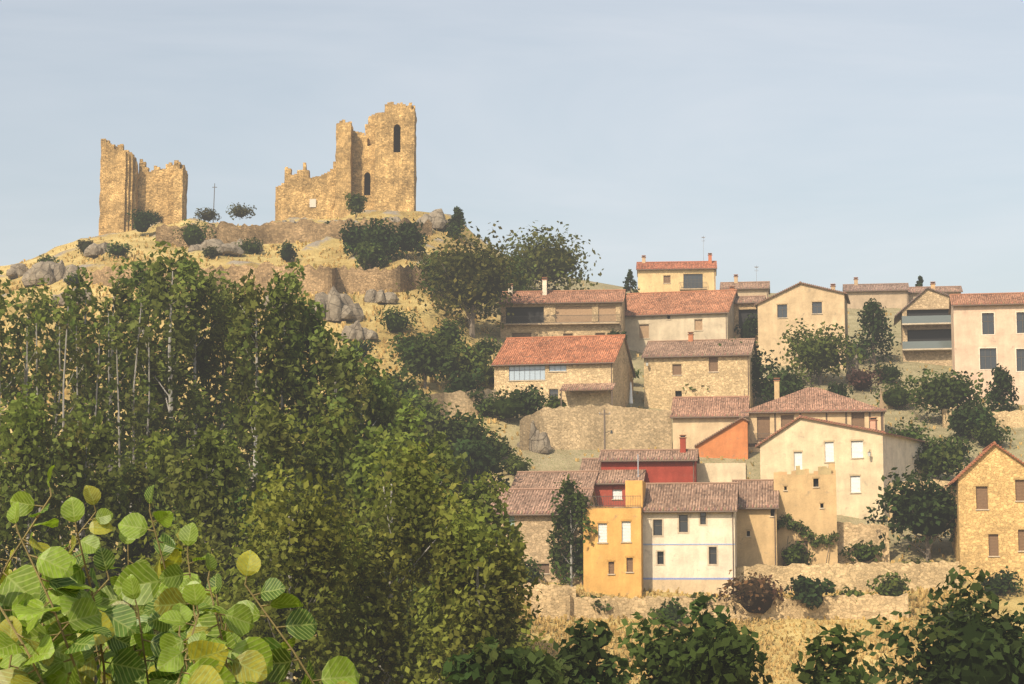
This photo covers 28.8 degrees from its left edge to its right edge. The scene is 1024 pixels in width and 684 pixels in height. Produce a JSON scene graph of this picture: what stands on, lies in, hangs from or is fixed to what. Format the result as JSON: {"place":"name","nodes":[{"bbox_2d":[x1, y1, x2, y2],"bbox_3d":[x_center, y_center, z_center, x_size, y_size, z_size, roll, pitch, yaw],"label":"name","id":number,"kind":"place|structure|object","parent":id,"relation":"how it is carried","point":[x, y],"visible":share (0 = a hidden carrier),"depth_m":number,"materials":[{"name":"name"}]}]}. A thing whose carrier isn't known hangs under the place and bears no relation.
{"place":"outdoors","nodes":[
{"label":"outdoors","id":0,"kind":"place"},
{"bbox_2d":[0,210,1023,683],"bbox_3d":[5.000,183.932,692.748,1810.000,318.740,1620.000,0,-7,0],"label":"hillside","id":1,"kind":"structure","parent":0,"point":[558,460],"depth_m":239.82,"materials":[{"name":"beige soil"}]},
{"bbox_2d":[0,270,46,522],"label":"poplar tree","id":2,"kind":"object","parent":1,"relation":"on","point":[4,364],"visible":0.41,"depth_m":151.30,"materials":[{"name":"green plant"}]},
{"bbox_2d":[13,319,42,563],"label":"poplar tree","id":3,"kind":"object","parent":1,"relation":"on","point":[29,361],"visible":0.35,"depth_m":143.87,"materials":[{"name":"green plant"}]},
{"bbox_2d":[0,278,72,564],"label":"poplar tree","id":4,"kind":"object","parent":1,"relation":"on","point":[41,302],"visible":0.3,"depth_m":155.18,"materials":[{"name":"green plant"}]},
{"bbox_2d":[0,382,82,576],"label":"poplar tree","id":5,"kind":"object","parent":1,"relation":"on","point":[27,428],"visible":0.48,"depth_m":111.31,"materials":[{"name":"green plant"}]},
{"bbox_2d":[22,260,79,286],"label":"rock","id":6,"kind":"object","parent":1,"relation":"on","point":[53,272],"visible":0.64,"depth_m":273.22,"materials":[{"name":"stone"}]},
{"bbox_2d":[34,307,69,490],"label":"poplar tree","id":7,"kind":"object","parent":1,"relation":"on","point":[48,364],"visible":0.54,"depth_m":145.91,"materials":[{"name":"green plant"}]},
{"bbox_2d":[15,290,90,542],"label":"poplar tree","id":8,"kind":"object","parent":1,"relation":"on","point":[40,339],"visible":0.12,"depth_m":158.58,"materials":[{"name":"green plant"}]},
{"bbox_2d":[49,287,81,544],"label":"poplar tree","id":9,"kind":"object","parent":1,"relation":"on","point":[75,357],"visible":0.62,"depth_m":141.82,"materials":[{"name":"green plant"}]},
{"bbox_2d":[15,397,137,683],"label":"poplar tree","id":10,"kind":"object","parent":1,"relation":"on","point":[107,486],"visible":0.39,"depth_m":115.02,"materials":[{"name":"green plant"}]},
{"bbox_2d":[67,310,95,534],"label":"poplar tree","id":11,"kind":"object","parent":1,"relation":"on","point":[78,377],"visible":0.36,"depth_m":146.08,"materials":[{"name":"green plant"}]},
{"bbox_2d":[43,265,129,557],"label":"poplar tree","id":12,"kind":"object","parent":1,"relation":"on","point":[76,293],"visible":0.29,"depth_m":150.28,"materials":[{"name":"green plant"}]},
{"bbox_2d":[82,322,111,576],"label":"poplar tree","id":13,"kind":"object","parent":1,"relation":"on","point":[98,370],"visible":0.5,"depth_m":143.77,"materials":[{"name":"green plant"}]},
{"bbox_2d":[95,297,122,473],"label":"poplar tree","id":14,"kind":"object","parent":1,"relation":"on","point":[106,356],"visible":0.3,"depth_m":147.87,"materials":[{"name":"green plant"}]},
{"bbox_2d":[67,257,153,545],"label":"poplar tree","id":15,"kind":"object","parent":1,"relation":"on","point":[120,310],"visible":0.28,"depth_m":154.61,"materials":[{"name":"green plant"}]},
{"bbox_2d":[104,315,133,574],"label":"poplar tree","id":16,"kind":"object","parent":1,"relation":"on","point":[117,345],"visible":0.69,"depth_m":143.74,"materials":[{"name":"green plant"}]},
{"bbox_2d":[118,286,149,512],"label":"poplar tree","id":17,"kind":"object","parent":1,"relation":"on","point":[129,375],"visible":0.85,"depth_m":141.47,"materials":[{"name":"green plant"}]},
{"bbox_2d":[98,258,179,538],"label":"poplar tree","id":18,"kind":"object","parent":1,"relation":"on","point":[139,277],"visible":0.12,"depth_m":159.20,"materials":[{"name":"green plant"}]},
{"bbox_2d":[99,139,187,234],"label":"castle tower","id":19,"kind":"structure","parent":1,"relation":"on","point":[125,187],"depth_m":333.11,"materials":[{"name":"stone"}]},
{"bbox_2d":[131,314,165,454],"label":"poplar tree","id":20,"kind":"object","parent":1,"relation":"on","point":[149,333],"visible":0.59,"depth_m":145.61,"materials":[{"name":"green plant"}]},
{"bbox_2d":[102,429,202,609],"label":"poplar tree","id":21,"kind":"object","parent":1,"relation":"on","point":[149,469],"visible":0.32,"depth_m":118.44,"materials":[{"name":"green plant"}]},
{"bbox_2d":[123,237,218,556],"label":"poplar tree","id":22,"kind":"object","parent":1,"relation":"on","point":[161,301],"visible":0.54,"depth_m":150.40,"materials":[{"name":"green plant"}]},
{"bbox_2d":[0,465,359,683],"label":"hazel bush","id":23,"kind":"object","parent":1,"relation":"on","point":[59,624],"visible":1,"depth_m":4.41,"materials":[{"name":"green plant"}]},
{"bbox_2d":[129,513,258,672],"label":"poplar tree","id":24,"kind":"object","parent":1,"relation":"on","point":[197,548],"visible":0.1,"depth_m":87.53,"materials":[{"name":"green plant"}]},
{"bbox_2d":[146,249,244,538],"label":"poplar tree","id":25,"kind":"object","parent":1,"relation":"on","point":[211,342],"visible":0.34,"depth_m":155.00,"materials":[{"name":"green plant"}]},
{"bbox_2d":[150,424,257,669],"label":"poplar tree","id":26,"kind":"object","parent":1,"relation":"on","point":[199,503],"visible":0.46,"depth_m":111.22,"materials":[{"name":"green plant"}]},
{"bbox_2d":[189,272,259,539],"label":"poplar tree","id":27,"kind":"object","parent":1,"relation":"on","point":[226,363],"visible":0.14,"depth_m":158.15,"materials":[{"name":"green plant"}]},
{"bbox_2d":[202,268,304,574],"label":"poplar tree","id":28,"kind":"object","parent":1,"relation":"on","point":[247,306],"visible":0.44,"depth_m":138.79,"materials":[{"name":"green plant"}]},
{"bbox_2d":[79,262,429,294],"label":"castle wall","id":29,"kind":"structure","parent":1,"relation":"on","point":[342,279],"depth_m":260.17,"materials":[{"name":"stone"}]},
{"bbox_2d":[231,390,321,683],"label":"poplar tree","id":30,"kind":"object","parent":1,"relation":"on","point":[272,450],"visible":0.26,"depth_m":115.47,"materials":[{"name":"green plant"}]},
{"bbox_2d":[241,258,324,497],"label":"poplar tree","id":31,"kind":"object","parent":1,"relation":"on","point":[285,314],"visible":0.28,"depth_m":141.35,"materials":[{"name":"green plant"}]},
{"bbox_2d":[156,217,431,246],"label":"castle wall","id":32,"kind":"structure","parent":1,"relation":"on","point":[300,230],"depth_m":295.31,"materials":[{"name":"stone"}]},
{"bbox_2d":[215,462,384,683],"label":"poplar tree","id":33,"kind":"object","parent":1,"relation":"on","point":[303,531],"visible":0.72,"depth_m":82.67,"materials":[{"name":"green plant"}]},
{"bbox_2d":[278,290,355,658],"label":"poplar tree","id":34,"kind":"object","parent":1,"relation":"on","point":[313,321],"visible":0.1,"depth_m":144.32,"materials":[{"name":"green plant"}]},
{"bbox_2d":[275,400,365,674],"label":"poplar tree","id":35,"kind":"object","parent":1,"relation":"on","point":[327,449],"visible":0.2,"depth_m":119.27,"materials":[{"name":"green plant"}]},
{"bbox_2d":[285,325,376,616],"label":"poplar tree","id":36,"kind":"object","parent":1,"relation":"on","point":[342,364],"visible":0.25,"depth_m":137.75,"materials":[{"name":"green plant"}]},
{"bbox_2d":[310,286,363,321],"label":"rock","id":37,"kind":"object","parent":1,"relation":"on","point":[340,307],"visible":0.7,"depth_m":243.36,"materials":[{"name":"stone"}]},
{"bbox_2d":[275,102,416,220],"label":"castle keep","id":38,"kind":"structure","parent":1,"relation":"on","point":[375,163],"depth_m":328.77,"materials":[{"name":"stone"}]},
{"bbox_2d":[321,352,403,585],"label":"poplar tree","id":39,"kind":"object","parent":1,"relation":"on","point":[382,410],"visible":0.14,"depth_m":141.80,"materials":[{"name":"green plant"}]},
{"bbox_2d":[354,241,391,269],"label":"bush","id":40,"kind":"object","parent":1,"relation":"on","point":[371,255],"visible":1,"depth_m":273.35,"materials":[{"name":"green plant"}]},
{"bbox_2d":[322,420,444,683],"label":"poplar tree","id":41,"kind":"object","parent":1,"relation":"on","point":[358,478],"visible":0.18,"depth_m":110.63,"materials":[{"name":"green plant"}]},
{"bbox_2d":[361,217,406,260],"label":"bush","id":42,"kind":"object","parent":1,"relation":"on","point":[380,232],"visible":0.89,"depth_m":275.94,"materials":[{"name":"green plant"}]},
{"bbox_2d":[312,440,473,683],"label":"poplar tree","id":43,"kind":"object","parent":1,"relation":"on","point":[410,488],"visible":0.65,"depth_m":87.66,"materials":[{"name":"green plant"}]},
{"bbox_2d":[396,219,428,259],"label":"bush","id":44,"kind":"object","parent":1,"relation":"on","point":[410,234],"visible":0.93,"depth_m":278.25,"materials":[{"name":"green plant"}]},
{"bbox_2d":[373,395,455,662],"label":"poplar tree","id":45,"kind":"object","parent":1,"relation":"on","point":[410,423],"visible":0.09,"depth_m":137.47,"materials":[{"name":"green plant"}]},
{"bbox_2d":[384,327,459,388],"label":"bush","id":46,"kind":"object","parent":1,"relation":"on","point":[424,358],"visible":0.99,"depth_m":221.07,"materials":[{"name":"green plant"}]},
{"bbox_2d":[394,390,462,441],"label":"bush","id":47,"kind":"object","parent":1,"relation":"on","point":[433,418],"visible":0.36,"depth_m":197.77,"materials":[{"name":"green plant"}]},
{"bbox_2d":[383,443,492,683],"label":"poplar tree","id":48,"kind":"object","parent":1,"relation":"on","point":[448,461],"visible":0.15,"depth_m":115.55,"materials":[{"name":"green plant"}]},
{"bbox_2d":[421,389,495,416],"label":"terrace wall","id":49,"kind":"structure","parent":1,"relation":"on","point":[462,400],"depth_m":215.21,"materials":[{"name":"stone"}]},
{"bbox_2d":[433,339,496,385],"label":"broadleaf tree","id":50,"kind":"object","parent":1,"relation":"on","point":[468,358],"visible":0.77,"depth_m":225.79,"materials":[{"name":"green plant"}]},
{"bbox_2d":[443,368,486,403],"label":"broadleaf tree","id":51,"kind":"object","parent":1,"relation":"on","point":[464,382],"visible":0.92,"depth_m":216.75,"materials":[{"name":"green plant"}]},
{"bbox_2d":[395,221,541,337],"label":"broadleaf tree","id":52,"kind":"object","parent":1,"relation":"on","point":[472,280],"visible":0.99,"depth_m":248.36,"materials":[{"name":"green plant"}]},
{"bbox_2d":[433,409,505,453],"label":"bush","id":53,"kind":"object","parent":1,"relation":"on","point":[470,427],"visible":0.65,"depth_m":199.16,"materials":[{"name":"green plant"}]},
{"bbox_2d":[405,494,553,683],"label":"poplar tree","id":54,"kind":"object","parent":1,"relation":"on","point":[464,619],"visible":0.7,"depth_m":82.83,"materials":[{"name":"green plant"}]},
{"bbox_2d":[452,435,513,492],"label":"broadleaf tree","id":55,"kind":"object","parent":1,"relation":"on","point":[479,454],"visible":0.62,"depth_m":188.13,"materials":[{"name":"green plant"}]},
{"bbox_2d":[435,466,538,681],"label":"poplar tree","id":56,"kind":"object","parent":1,"relation":"on","point":[490,495],"visible":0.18,"depth_m":118.76,"materials":[{"name":"green plant"}]},
{"bbox_2d":[475,386,529,418],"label":"bush","id":57,"kind":"object","parent":1,"relation":"on","point":[505,407],"visible":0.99,"depth_m":214.47,"materials":[{"name":"green plant"}]},
{"bbox_2d":[441,635,564,683],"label":"bush","id":58,"kind":"object","parent":1,"relation":"on","point":[488,662],"visible":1,"depth_m":58.60,"materials":[{"name":"green plant"}]},
{"bbox_2d":[0,210,1023,683],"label":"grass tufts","id":59,"kind":"object","parent":1,"relation":"on","point":[918,602],"visible":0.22,"depth_m":163.76,"materials":[{"name":"beige plant"}]},
{"bbox_2d":[490,488,597,584],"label":"house","id":60,"kind":"structure","parent":1,"relation":"on","point":[527,508],"depth_m":170.71,"materials":[{"name":"stone"}]},
{"bbox_2d":[490,220,602,290],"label":"broadleaf tree","id":61,"kind":"object","parent":1,"relation":"on","point":[552,264],"visible":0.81,"depth_m":283.98,"materials":[{"name":"green plant"}]},
{"bbox_2d":[510,470,598,487],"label":"house roof","id":62,"kind":"structure","parent":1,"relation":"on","point":[546,479],"depth_m":190.98,"materials":[{"name":"tile"}]},
{"bbox_2d":[498,277,626,338],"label":"house","id":63,"kind":"structure","parent":1,"relation":"on","point":[544,312],"depth_m":254.54,"materials":[{"name":"stone"}]},
{"bbox_2d":[491,334,635,407],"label":"glazed house","id":64,"kind":"structure","parent":1,"relation":"on","point":[594,370],"depth_m":223.88,"materials":[{"name":"stone"}]},
{"bbox_2d":[546,473,597,586],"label":"poplar tree","id":65,"kind":"object","parent":1,"relation":"on","point":[578,503],"visible":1,"depth_m":168.82,"materials":[{"name":"green plant"}]},
{"bbox_2d":[544,617,633,683],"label":"bush","id":66,"kind":"object","parent":1,"relation":"on","point":[573,661],"visible":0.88,"depth_m":65.12,"materials":[{"name":"green plant"}]},
{"bbox_2d":[520,403,671,449],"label":"terrace wall","id":67,"kind":"structure","parent":1,"relation":"on","point":[579,427],"depth_m":210.23,"materials":[{"name":"stone"}]},
{"bbox_2d":[580,454,645,506],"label":"house front","id":68,"kind":"structure","parent":1,"relation":"on","point":[610,483],"depth_m":190.15,"materials":[{"name":"tile"}]},
{"bbox_2d":[583,480,645,597],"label":"yellow house","id":69,"kind":"structure","parent":1,"relation":"on","point":[613,557],"depth_m":167.90,"materials":[{"name":"paint"}]},
{"bbox_2d":[598,435,699,482],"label":"red house","id":70,"kind":"structure","parent":1,"relation":"on","point":[668,465],"depth_m":192.46,"materials":[{"name":"paint"}]},
{"bbox_2d":[636,237,716,292],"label":"house","id":71,"kind":"structure","parent":1,"relation":"on","point":[666,276],"depth_m":314.99,"materials":[{"name":"paint"}]},
{"bbox_2d":[625,286,737,352],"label":"grey house","id":72,"kind":"structure","parent":1,"relation":"on","point":[679,315],"depth_m":259.86,"materials":[{"name":"stone"}]},
{"bbox_2d":[642,482,738,596],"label":"white house","id":73,"kind":"structure","parent":1,"relation":"on","point":[689,537],"depth_m":169.10,"materials":[{"name":"paint"}]},
{"bbox_2d":[616,595,772,683],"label":"bush","id":74,"kind":"object","parent":1,"relation":"on","point":[711,649],"visible":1,"depth_m":66.67,"materials":[{"name":"green plant"}]},
{"bbox_2d":[641,332,758,409],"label":"house","id":75,"kind":"structure","parent":1,"relation":"on","point":[672,368],"depth_m":231.20,"materials":[{"name":"stone"}]},
{"bbox_2d":[670,396,749,448],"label":"house wing","id":76,"kind":"structure","parent":1,"relation":"on","point":[697,419],"depth_m":213.32,"materials":[{"name":"beige paint"}]},
{"bbox_2d":[531,593,908,620],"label":"terrace wall","id":77,"kind":"structure","parent":1,"relation":"on","point":[867,606],"depth_m":162.86,"materials":[{"name":"stone"}]},
{"bbox_2d":[694,416,749,458],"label":"gabled house","id":78,"kind":"structure","parent":1,"relation":"on","point":[730,441],"depth_m":210.12,"materials":[{"name":"paint"}]},
{"bbox_2d":[697,463,746,481],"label":"wall","id":79,"kind":"structure","parent":1,"relation":"on","point":[717,472],"depth_m":194.51,"materials":[{"name":"paint"}]},
{"bbox_2d":[733,295,765,350],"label":"house porch","id":80,"kind":"object","parent":1,"relation":"on","point":[744,306],"visible":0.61,"depth_m":263.84,"materials":[{"name":"stone"}]},
{"bbox_2d":[713,567,791,614],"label":"bush","id":81,"kind":"object","parent":1,"relation":"on","point":[753,594],"visible":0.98,"depth_m":162.29,"materials":[{"name":"brown plant"}]},
{"bbox_2d":[732,479,778,566],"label":"tan house","id":82,"kind":"structure","parent":1,"relation":"on","point":[756,513],"depth_m":174.21,"materials":[{"name":"paint"}]},
{"bbox_2d":[755,366,805,401],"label":"broadleaf tree","id":83,"kind":"object","parent":1,"relation":"on","point":[788,384],"visible":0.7,"depth_m":230.93,"materials":[{"name":"green plant"}]},
{"bbox_2d":[754,281,849,368],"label":"house","id":84,"kind":"structure","parent":1,"relation":"on","point":[811,304],"depth_m":255.33,"materials":[{"name":"paint"}]},
{"bbox_2d":[774,463,837,565],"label":"ruined house","id":85,"kind":"structure","parent":1,"relation":"on","point":[806,497],"depth_m":176.98,"materials":[{"name":"paint"}]},
{"bbox_2d":[784,574,835,609],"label":"bush","id":86,"kind":"object","parent":1,"relation":"on","point":[807,590],"visible":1,"depth_m":162.76,"materials":[{"name":"green plant"}]},
{"bbox_2d":[741,378,887,451],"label":"timber house","id":87,"kind":"structure","parent":1,"relation":"on","point":[767,419],"depth_m":212.99,"materials":[{"name":"stone"}]},
{"bbox_2d":[777,318,865,385],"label":"broadleaf tree","id":88,"kind":"object","parent":1,"relation":"on","point":[817,355],"visible":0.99,"depth_m":242.54,"materials":[{"name":"green plant"}]},
{"bbox_2d":[791,624,868,683],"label":"bush","id":89,"kind":"object","parent":1,"relation":"on","point":[839,659],"visible":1,"depth_m":63.41,"materials":[{"name":"green plant"}]},
{"bbox_2d":[755,415,930,522],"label":"cream house","id":90,"kind":"structure","parent":1,"relation":"on","point":[864,459],"depth_m":191.49,"materials":[{"name":"paint"}]},
{"bbox_2d":[736,560,959,592],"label":"terrace wall","id":91,"kind":"structure","parent":1,"relation":"on","point":[858,575],"depth_m":170.52,"materials":[{"name":"stone"}]},
{"bbox_2d":[837,522,889,563],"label":"terrace wall","id":92,"kind":"structure","parent":1,"relation":"on","point":[851,533],"depth_m":177.64,"materials":[{"name":"stone"}]},
{"bbox_2d":[846,298,899,365],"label":"conifer tree","id":93,"kind":"object","parent":1,"relation":"on","point":[877,320],"visible":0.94,"depth_m":256.78,"materials":[{"name":"green plant"}]},
{"bbox_2d":[843,277,909,308],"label":"house","id":94,"kind":"structure","parent":1,"relation":"on","point":[891,295],"depth_m":302.35,"materials":[{"name":"paint"}]},
{"bbox_2d":[866,571,910,597],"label":"bush","id":95,"kind":"object","parent":1,"relation":"on","point":[894,587],"visible":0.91,"depth_m":166.41,"materials":[{"name":"green plant"}]},
{"bbox_2d":[862,465,956,561],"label":"broadleaf tree","id":96,"kind":"object","parent":1,"relation":"on","point":[928,511],"visible":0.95,"depth_m":176.63,"materials":[{"name":"green plant"}]},
{"bbox_2d":[893,282,951,365],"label":"modern house","id":97,"kind":"structure","parent":1,"relation":"on","point":[924,316],"depth_m":258.81,"materials":[{"name":"stone"}]},
{"bbox_2d":[838,565,1023,683],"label":"broadleaf tree","id":98,"kind":"object","parent":1,"relation":"on","point":[974,649],"visible":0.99,"depth_m":73.37,"materials":[{"name":"green plant"}]},
{"bbox_2d":[915,434,971,479],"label":"broadleaf tree","id":99,"kind":"object","parent":1,"relation":"on","point":[942,456],"visible":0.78,"depth_m":198.49,"materials":[{"name":"green plant"}]},
{"bbox_2d":[898,368,990,421],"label":"broadleaf tree","id":100,"kind":"object","parent":1,"relation":"on","point":[944,391],"visible":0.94,"depth_m":223.63,"materials":[{"name":"green plant"}]},
{"bbox_2d":[945,401,995,440],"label":"bush","id":101,"kind":"object","parent":1,"relation":"on","point":[958,418],"visible":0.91,"depth_m":215.73,"materials":[{"name":"green plant"}]},
{"bbox_2d":[945,441,1023,580],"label":"house","id":102,"kind":"structure","parent":1,"relation":"on","point":[987,482],"depth_m":173.14,"materials":[{"name":"stone"}]},
{"bbox_2d":[949,292,1023,404],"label":"pink house","id":103,"kind":"structure","parent":1,"relation":"on","point":[987,332],"depth_m":237.39,"materials":[{"name":"paint"}]},
{"bbox_2d":[970,566,1023,595],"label":"bush","id":104,"kind":"object","parent":1,"relation":"on","point":[1004,581],"visible":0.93,"depth_m":167.71,"materials":[{"name":"green plant"}]},
{"bbox_2d":[982,363,1018,411],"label":"conifer tree","id":105,"kind":"object","parent":1,"relation":"on","point":[1002,388],"visible":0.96,"depth_m":230.27,"materials":[{"name":"green plant"}]},
{"bbox_2d":[0,0,1023,293],"label":"sky","id":106,"kind":"structure","parent":0,"point":[823,143],"materials":[{"name":"blue"}]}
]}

